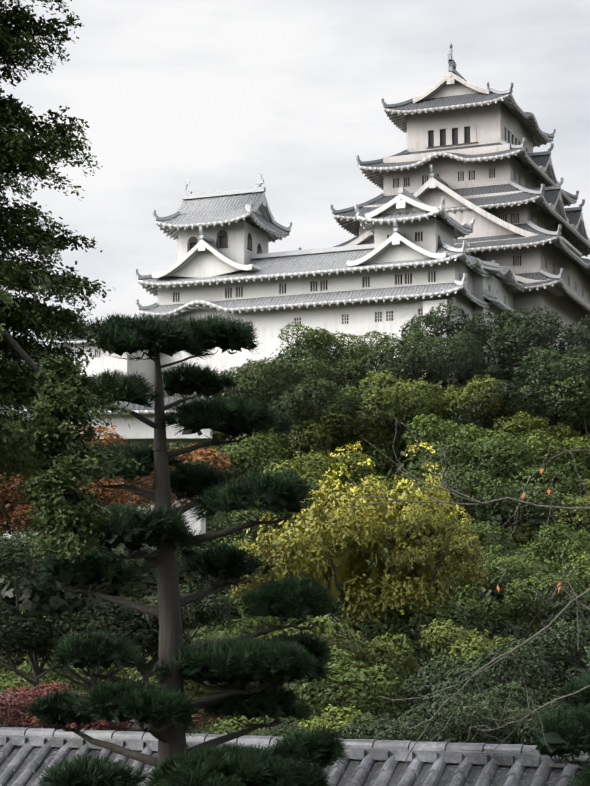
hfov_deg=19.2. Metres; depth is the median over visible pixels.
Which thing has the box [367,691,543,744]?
bush
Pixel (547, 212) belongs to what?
keep rafters
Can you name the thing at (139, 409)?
bailey wall roofs
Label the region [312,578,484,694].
forest tree
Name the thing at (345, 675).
forest tree
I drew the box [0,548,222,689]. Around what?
forest tree
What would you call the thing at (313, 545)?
yellow tree
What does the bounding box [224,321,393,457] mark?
forest tree
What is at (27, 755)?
garden wall roof tiles
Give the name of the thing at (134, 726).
shrub
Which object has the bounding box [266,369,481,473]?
forest tree
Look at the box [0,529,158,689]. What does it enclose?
forest tree
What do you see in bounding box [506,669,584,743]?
forest tree
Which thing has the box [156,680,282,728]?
shrub
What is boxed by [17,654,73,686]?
shrub
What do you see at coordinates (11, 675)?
forest tree
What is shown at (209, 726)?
shrub
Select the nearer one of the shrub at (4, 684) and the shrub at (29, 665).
the shrub at (4, 684)
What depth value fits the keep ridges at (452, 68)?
168.84 m
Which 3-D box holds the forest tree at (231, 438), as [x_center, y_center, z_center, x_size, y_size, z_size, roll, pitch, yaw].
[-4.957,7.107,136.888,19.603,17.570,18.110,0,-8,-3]
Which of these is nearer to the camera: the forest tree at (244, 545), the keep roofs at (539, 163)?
the forest tree at (244, 545)
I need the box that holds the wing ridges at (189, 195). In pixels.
[135,172,524,315]
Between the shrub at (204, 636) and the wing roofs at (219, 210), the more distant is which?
the wing roofs at (219, 210)
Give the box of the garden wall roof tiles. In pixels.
[0,727,589,785]
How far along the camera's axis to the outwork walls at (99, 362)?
151.80 m
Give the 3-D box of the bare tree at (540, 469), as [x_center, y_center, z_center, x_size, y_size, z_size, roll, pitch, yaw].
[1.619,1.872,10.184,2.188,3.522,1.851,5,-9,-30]
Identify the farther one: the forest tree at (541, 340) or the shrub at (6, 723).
the forest tree at (541, 340)
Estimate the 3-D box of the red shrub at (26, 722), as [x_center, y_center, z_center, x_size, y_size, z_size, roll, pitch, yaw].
[-2.510,5.044,23.735,2.980,2.026,2.964,2,-8,-14]
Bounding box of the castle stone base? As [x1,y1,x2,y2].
[153,342,561,476]
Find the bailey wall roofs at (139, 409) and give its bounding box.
[1,397,203,495]
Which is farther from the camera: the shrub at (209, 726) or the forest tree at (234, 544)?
the forest tree at (234, 544)
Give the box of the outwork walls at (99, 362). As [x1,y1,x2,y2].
[63,343,154,391]
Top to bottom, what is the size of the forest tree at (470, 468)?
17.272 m
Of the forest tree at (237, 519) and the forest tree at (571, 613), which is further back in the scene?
the forest tree at (237, 519)
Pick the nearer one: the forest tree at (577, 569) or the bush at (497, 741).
the bush at (497, 741)
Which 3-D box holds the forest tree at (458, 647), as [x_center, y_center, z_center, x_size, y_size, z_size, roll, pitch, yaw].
[3.857,9.648,48.057,6.132,6.826,6.099,3,-8,-24]
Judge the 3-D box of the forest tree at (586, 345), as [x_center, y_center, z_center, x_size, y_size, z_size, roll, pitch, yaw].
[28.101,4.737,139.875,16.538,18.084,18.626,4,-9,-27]
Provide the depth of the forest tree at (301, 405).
127.54 m
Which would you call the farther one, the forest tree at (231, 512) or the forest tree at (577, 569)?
the forest tree at (231, 512)
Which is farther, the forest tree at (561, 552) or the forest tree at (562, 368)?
the forest tree at (562, 368)
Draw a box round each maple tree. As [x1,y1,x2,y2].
[0,422,231,535]
[0,470,153,579]
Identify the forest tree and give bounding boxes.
[0,405,31,421]
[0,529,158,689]
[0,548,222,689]
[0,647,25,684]
[0,671,27,688]
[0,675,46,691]
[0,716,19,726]
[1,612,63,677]
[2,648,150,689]
[9,507,249,594]
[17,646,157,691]
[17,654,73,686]
[27,542,260,684]
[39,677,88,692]
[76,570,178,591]
[94,393,214,448]
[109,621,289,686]
[111,431,302,477]
[127,606,330,719]
[130,370,342,471]
[146,506,315,599]
[151,604,288,643]
[152,530,332,633]
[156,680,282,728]
[168,433,354,518]
[183,539,281,638]
[184,614,435,737]
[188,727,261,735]
[190,649,405,737]
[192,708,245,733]
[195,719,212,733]
[211,479,315,544]
[215,356,408,479]
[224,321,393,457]
[225,593,580,718]
[252,450,407,539]
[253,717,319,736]
[258,384,418,476]
[258,479,396,556]
[260,562,430,636]
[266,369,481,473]
[272,341,445,436]
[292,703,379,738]
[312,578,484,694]
[329,618,539,740]
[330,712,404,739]
[338,324,484,436]
[338,434,589,536]
[341,412,570,534]
[344,391,546,482]
[367,544,589,651]
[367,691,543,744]
[377,331,505,427]
[383,515,579,647]
[390,635,589,738]
[392,680,589,743]
[399,301,548,389]
[417,553,589,650]
[424,374,583,478]
[429,430,589,524]
[437,592,589,704]
[442,345,589,449]
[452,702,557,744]
[456,619,589,714]
[466,476,589,578]
[481,306,589,421]
[491,551,589,643]
[498,478,589,568]
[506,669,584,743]
[513,520,589,589]
[539,374,589,492]
[550,408,589,476]
[558,337,589,377]
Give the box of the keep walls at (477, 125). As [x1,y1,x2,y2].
[346,72,589,349]
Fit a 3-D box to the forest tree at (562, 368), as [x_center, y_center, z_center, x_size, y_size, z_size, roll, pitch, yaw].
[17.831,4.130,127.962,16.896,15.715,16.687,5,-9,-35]
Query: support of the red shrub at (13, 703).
on the ground
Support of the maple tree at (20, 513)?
on the ground
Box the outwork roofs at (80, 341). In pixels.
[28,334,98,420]
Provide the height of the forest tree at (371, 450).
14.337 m
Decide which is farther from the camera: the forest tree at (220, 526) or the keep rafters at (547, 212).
the keep rafters at (547, 212)
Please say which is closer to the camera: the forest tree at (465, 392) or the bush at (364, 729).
the bush at (364, 729)
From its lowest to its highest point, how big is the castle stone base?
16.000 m
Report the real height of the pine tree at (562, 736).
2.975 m
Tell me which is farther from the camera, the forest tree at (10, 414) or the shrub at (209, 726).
the forest tree at (10, 414)
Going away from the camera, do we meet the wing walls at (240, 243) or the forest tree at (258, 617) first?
the forest tree at (258, 617)
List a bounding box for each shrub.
[0,681,132,730]
[0,692,157,730]
[5,692,221,732]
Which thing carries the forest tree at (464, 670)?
on the ground
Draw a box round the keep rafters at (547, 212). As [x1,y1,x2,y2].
[336,99,589,313]
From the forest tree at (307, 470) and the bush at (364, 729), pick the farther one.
the forest tree at (307, 470)
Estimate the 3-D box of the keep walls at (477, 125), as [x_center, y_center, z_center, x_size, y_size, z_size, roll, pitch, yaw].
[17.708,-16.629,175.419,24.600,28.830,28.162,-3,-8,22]
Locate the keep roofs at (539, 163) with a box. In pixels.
[333,71,589,307]
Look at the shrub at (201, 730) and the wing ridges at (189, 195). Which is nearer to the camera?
the shrub at (201, 730)
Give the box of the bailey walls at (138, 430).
[3,414,211,541]
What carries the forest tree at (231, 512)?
on the ground
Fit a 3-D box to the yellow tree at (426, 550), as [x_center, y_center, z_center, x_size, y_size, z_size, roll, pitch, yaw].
[4.210,5.819,57.302,4.544,5.089,4.075,-5,-9,35]
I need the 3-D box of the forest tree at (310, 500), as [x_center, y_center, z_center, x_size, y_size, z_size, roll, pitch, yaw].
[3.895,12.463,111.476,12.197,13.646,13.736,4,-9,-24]
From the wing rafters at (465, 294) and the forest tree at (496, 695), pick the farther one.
the wing rafters at (465, 294)
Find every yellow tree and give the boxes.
[224,440,489,648]
[345,490,483,646]
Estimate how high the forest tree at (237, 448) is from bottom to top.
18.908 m
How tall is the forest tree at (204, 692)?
8.827 m
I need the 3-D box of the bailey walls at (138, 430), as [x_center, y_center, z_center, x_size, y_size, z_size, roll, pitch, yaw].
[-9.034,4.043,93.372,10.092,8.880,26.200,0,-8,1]
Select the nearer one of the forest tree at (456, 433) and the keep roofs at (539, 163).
the forest tree at (456, 433)
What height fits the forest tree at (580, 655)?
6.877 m
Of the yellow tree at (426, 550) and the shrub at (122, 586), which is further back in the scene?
the shrub at (122, 586)
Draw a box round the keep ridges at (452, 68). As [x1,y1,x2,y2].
[298,43,584,278]
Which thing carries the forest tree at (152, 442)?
on the ground
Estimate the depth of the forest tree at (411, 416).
124.77 m
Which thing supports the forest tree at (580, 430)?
on the ground
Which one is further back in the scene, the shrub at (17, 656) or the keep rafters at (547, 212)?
the keep rafters at (547, 212)
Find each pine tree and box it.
[22,311,349,785]
[529,663,589,785]
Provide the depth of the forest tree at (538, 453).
116.59 m
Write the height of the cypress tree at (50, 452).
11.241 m
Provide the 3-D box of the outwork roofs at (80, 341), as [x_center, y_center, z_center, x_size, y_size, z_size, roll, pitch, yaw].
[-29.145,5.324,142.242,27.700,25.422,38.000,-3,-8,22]
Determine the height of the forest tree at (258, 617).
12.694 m
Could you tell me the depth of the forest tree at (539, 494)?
105.55 m
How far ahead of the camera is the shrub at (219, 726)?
39.93 m
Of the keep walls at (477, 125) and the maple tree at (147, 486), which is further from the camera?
the keep walls at (477, 125)
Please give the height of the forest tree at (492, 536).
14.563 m
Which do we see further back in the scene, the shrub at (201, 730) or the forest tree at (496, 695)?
the forest tree at (496, 695)
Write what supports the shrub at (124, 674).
on the ground
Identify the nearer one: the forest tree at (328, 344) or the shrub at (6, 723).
the shrub at (6, 723)
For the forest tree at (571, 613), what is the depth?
58.88 m
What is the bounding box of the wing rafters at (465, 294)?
[142,215,525,320]
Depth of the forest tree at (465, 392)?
123.39 m
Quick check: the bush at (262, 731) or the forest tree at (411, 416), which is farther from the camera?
the forest tree at (411, 416)
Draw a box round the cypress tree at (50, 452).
[0,0,144,562]
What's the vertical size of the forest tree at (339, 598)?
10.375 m
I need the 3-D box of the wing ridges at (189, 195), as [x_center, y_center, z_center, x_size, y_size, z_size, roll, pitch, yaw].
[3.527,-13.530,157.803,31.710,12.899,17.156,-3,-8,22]
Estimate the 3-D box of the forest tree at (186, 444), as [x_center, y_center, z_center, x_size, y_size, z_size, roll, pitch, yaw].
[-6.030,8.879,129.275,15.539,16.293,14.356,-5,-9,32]
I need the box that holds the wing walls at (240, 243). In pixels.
[152,192,513,386]
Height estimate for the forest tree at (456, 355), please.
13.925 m
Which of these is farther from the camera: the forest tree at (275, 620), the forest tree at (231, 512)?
the forest tree at (231, 512)
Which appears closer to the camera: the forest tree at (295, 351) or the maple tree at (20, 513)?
the maple tree at (20, 513)
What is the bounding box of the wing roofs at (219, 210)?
[138,192,527,318]
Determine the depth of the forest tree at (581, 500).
105.11 m
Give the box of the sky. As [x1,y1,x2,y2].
[0,0,589,417]
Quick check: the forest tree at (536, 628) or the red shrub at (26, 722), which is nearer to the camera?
the red shrub at (26, 722)
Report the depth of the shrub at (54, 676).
72.23 m
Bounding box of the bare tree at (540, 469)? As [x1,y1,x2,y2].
[338,420,589,773]
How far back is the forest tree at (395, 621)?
56.85 m
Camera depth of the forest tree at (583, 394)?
122.82 m
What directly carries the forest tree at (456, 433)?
on the ground
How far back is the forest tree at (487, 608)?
72.66 m
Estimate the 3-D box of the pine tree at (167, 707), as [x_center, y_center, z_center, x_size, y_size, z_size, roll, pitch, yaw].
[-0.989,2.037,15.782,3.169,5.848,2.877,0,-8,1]
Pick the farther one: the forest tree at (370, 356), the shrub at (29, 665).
the forest tree at (370, 356)
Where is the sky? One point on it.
(213, 95)
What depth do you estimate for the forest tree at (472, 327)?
140.12 m
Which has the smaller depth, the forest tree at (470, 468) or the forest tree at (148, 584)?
the forest tree at (148, 584)

